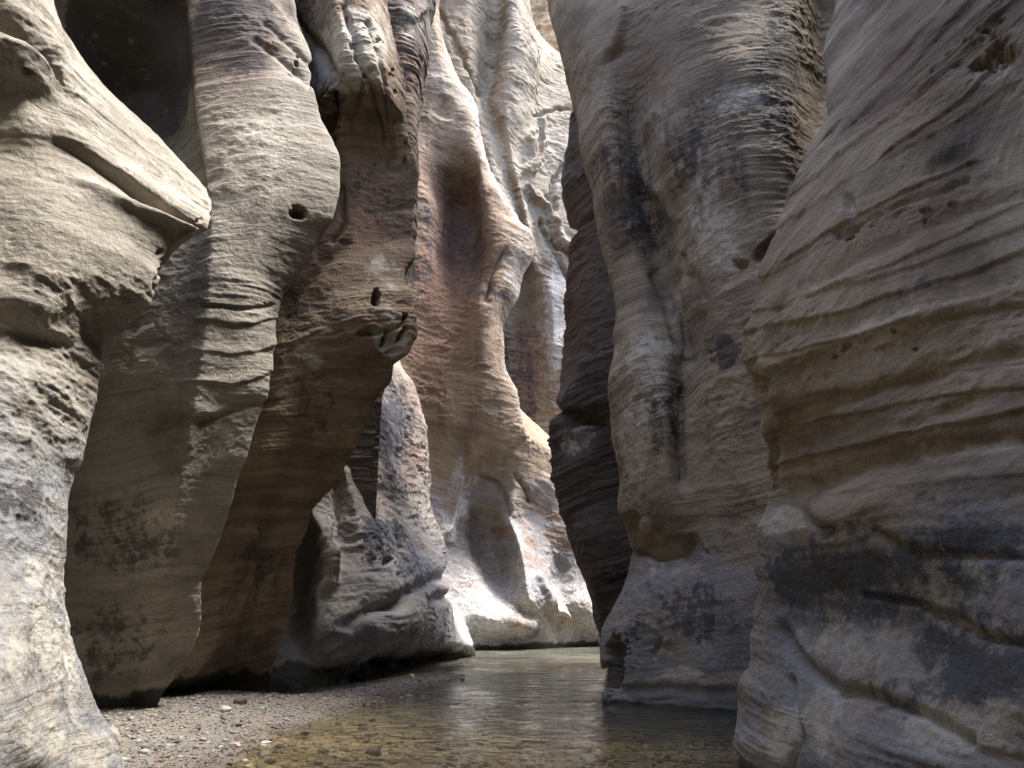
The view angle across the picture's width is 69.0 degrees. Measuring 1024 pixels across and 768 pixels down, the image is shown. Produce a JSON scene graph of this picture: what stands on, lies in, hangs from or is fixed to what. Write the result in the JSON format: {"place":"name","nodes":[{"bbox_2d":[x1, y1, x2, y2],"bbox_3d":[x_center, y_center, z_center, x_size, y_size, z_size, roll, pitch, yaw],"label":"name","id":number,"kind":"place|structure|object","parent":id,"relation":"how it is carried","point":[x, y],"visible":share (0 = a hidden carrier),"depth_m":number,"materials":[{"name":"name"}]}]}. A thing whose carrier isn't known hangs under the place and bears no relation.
{"place":"outdoors","nodes":[
{"label":"outdoors","id":0,"kind":"place"},
{"bbox_2d":[100,673,464,767],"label":"gravel","id":1,"kind":"structure","parent":0,"point":[148,747],"depth_m":11.35,"materials":[{"name":"grey gravel"}]},
{"bbox_2d":[300,730,310,735],"bbox_3d":[-2.940,4.952,10.578,0.160,0.074,0.099,4,-18,-13],"label":"stone","id":2,"kind":"object","parent":1,"relation":"on","point":[303,732],"visible":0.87,"depth_m":10.54,"materials":[{"name":"grey stone"}]},
{"bbox_2d":[332,0,435,677],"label":"rock spur","id":3,"kind":"structure","parent":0,"point":[411,21],"depth_m":24.40,"materials":[{"name":"stone"}]},
{"bbox_2d":[100,675,738,767],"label":"river bed","id":4,"kind":"object","parent":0,"point":[302,756],"visible":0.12,"depth_m":11.33,"materials":[{"name":"grey gravel"}]},
{"bbox_2d":[0,0,211,767],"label":"rock buttress","id":5,"kind":"object","parent":4,"relation":"on","point":[105,205],"visible":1,"depth_m":7.98,"materials":[{"name":"beige stone"}]},
{"bbox_2d":[110,727,120,744],"bbox_3d":[-4.898,4.228,8.854,0.469,0.272,0.343,7,-19,-23],"label":"stone","id":6,"kind":"object","parent":4,"relation":"on","point":[116,733],"visible":0.19,"depth_m":8.81,"materials":[{"name":"beige stone"}]},
{"bbox_2d":[54,0,340,709],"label":"rock buttress","id":7,"kind":"object","parent":4,"relation":"on","point":[218,97],"visible":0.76,"depth_m":12.65,"materials":[{"name":"beige stone"}]},
{"bbox_2d":[219,706,231,711],"bbox_3d":[-4.573,5.197,11.878,0.200,0.118,0.155,0,-17,0],"label":"stone","id":8,"kind":"object","parent":4,"relation":"on","point":[225,708],"visible":0.88,"depth_m":11.84,"materials":[{"name":"beige stone"}]},
{"bbox_2d":[228,742,240,746],"bbox_3d":[-3.448,4.491,9.268,0.173,0.058,0.124,0,-17,0],"label":"stone","id":9,"kind":"object","parent":4,"relation":"on","point":[236,744],"visible":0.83,"depth_m":9.23,"materials":[{"name":"beige stone"}]},
{"bbox_2d":[233,697,247,704],"bbox_3d":[-4.716,5.495,12.850,0.226,0.175,0.216,-11,-20,32],"label":"stone","id":10,"kind":"object","parent":4,"relation":"on","point":[241,700],"visible":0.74,"depth_m":12.80,"materials":[{"name":"grey stone"}]},
{"bbox_2d":[261,741,272,743],"bbox_3d":[-3.238,4.719,9.777,0.187,0.068,0.158,0,-17,0],"label":"stone","id":11,"kind":"object","parent":4,"relation":"on","point":[266,742],"visible":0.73,"depth_m":9.75,"materials":[{"name":"white stone"}]},
{"bbox_2d":[162,0,417,696],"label":"rock buttress","id":12,"kind":"object","parent":4,"relation":"on","point":[346,330],"visible":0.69,"depth_m":16.02,"materials":[{"name":"brown stone"}]},
{"bbox_2d":[271,360,474,694],"bbox_3d":[-10.715,-5.736,28.982,18.617,32.700,18.341,0,-17,0],"label":"rock buttress","id":13,"kind":"object","parent":4,"relation":"on","point":[369,588],"visible":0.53,"depth_m":20.18,"materials":[{"name":"grey stone"}]},
{"bbox_2d":[238,692,737,767],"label":"pebbles","id":14,"kind":"object","parent":4,"relation":"on","point":[301,763],"visible":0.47,"depth_m":10.98,"materials":[{"name":"gravel"}]},
{"bbox_2d":[547,111,632,673],"bbox_3d":[10.562,-6.176,27.563,18.897,32.701,9.333,0,-17,0],"label":"rock fin","id":15,"kind":"object","parent":4,"relation":"on","point":[584,477],"visible":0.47,"depth_m":22.75,"materials":[{"name":"stone"}]},
{"bbox_2d":[547,0,834,736],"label":"rock buttress","id":16,"kind":"object","parent":4,"relation":"on","point":[701,123],"visible":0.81,"depth_m":15.59,"materials":[{"name":"stone"}]},
{"bbox_2d":[732,0,1023,767],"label":"rock buttress","id":17,"kind":"object","parent":4,"relation":"on","point":[883,348],"visible":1,"depth_m":7.64,"materials":[{"name":"stone"}]},
{"bbox_2d":[247,646,744,767],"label":"river water","id":18,"kind":"structure","parent":0,"point":[541,669],"depth_m":14.19,"materials":[{"name":"liquid"}]},
{"bbox_2d":[365,747,381,756],"bbox_3d":[-1.732,4.582,9.286,0.215,0.108,0.176,14,-22,-39],"label":"stone","id":19,"kind":"object","parent":18,"relation":"in","point":[373,752],"visible":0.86,"depth_m":9.23,"materials":[{"name":"grey stone"}]},
{"bbox_2d":[400,0,599,650],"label":"cliff","id":20,"kind":"structure","parent":0,"point":[512,577],"depth_m":38.60,"materials":[{"name":"stone"}]},
{"bbox_2d":[439,0,576,436],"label":"cliff","id":21,"kind":"structure","parent":0,"point":[505,58],"depth_m":52.90,"materials":[{"name":"stone"}]},
{"bbox_2d":[530,0,559,53],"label":"cliff","id":22,"kind":"structure","parent":0,"point":[541,18],"depth_m":85.44,"materials":[{"name":"beige stone"}]}
]}

